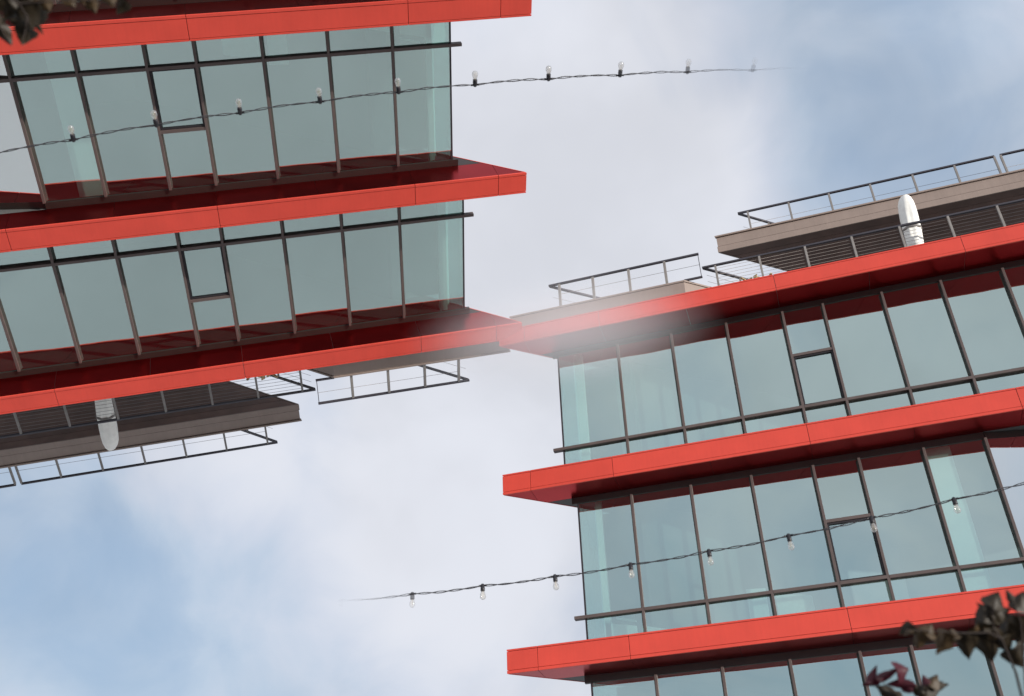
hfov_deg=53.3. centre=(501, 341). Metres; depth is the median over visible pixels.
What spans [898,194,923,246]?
patio umbrella
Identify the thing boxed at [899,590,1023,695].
leafy branch
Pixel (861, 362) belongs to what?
office building
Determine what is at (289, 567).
sky
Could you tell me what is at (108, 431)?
patio umbrella
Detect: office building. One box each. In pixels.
[0,0,531,487]
[499,148,1023,695]
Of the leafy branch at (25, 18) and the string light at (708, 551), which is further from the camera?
the string light at (708, 551)
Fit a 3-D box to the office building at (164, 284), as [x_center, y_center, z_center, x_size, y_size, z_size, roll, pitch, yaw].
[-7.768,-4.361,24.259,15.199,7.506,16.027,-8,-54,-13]
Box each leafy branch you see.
[0,0,130,45]
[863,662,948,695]
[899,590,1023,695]
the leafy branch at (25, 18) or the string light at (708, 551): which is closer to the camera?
the leafy branch at (25, 18)
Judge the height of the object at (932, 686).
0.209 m
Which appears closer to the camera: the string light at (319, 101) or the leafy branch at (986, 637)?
the leafy branch at (986, 637)
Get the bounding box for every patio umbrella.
[95,398,118,450]
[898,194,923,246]
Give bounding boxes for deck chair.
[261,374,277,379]
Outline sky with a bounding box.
[0,0,1023,695]
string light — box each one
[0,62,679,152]
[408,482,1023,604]

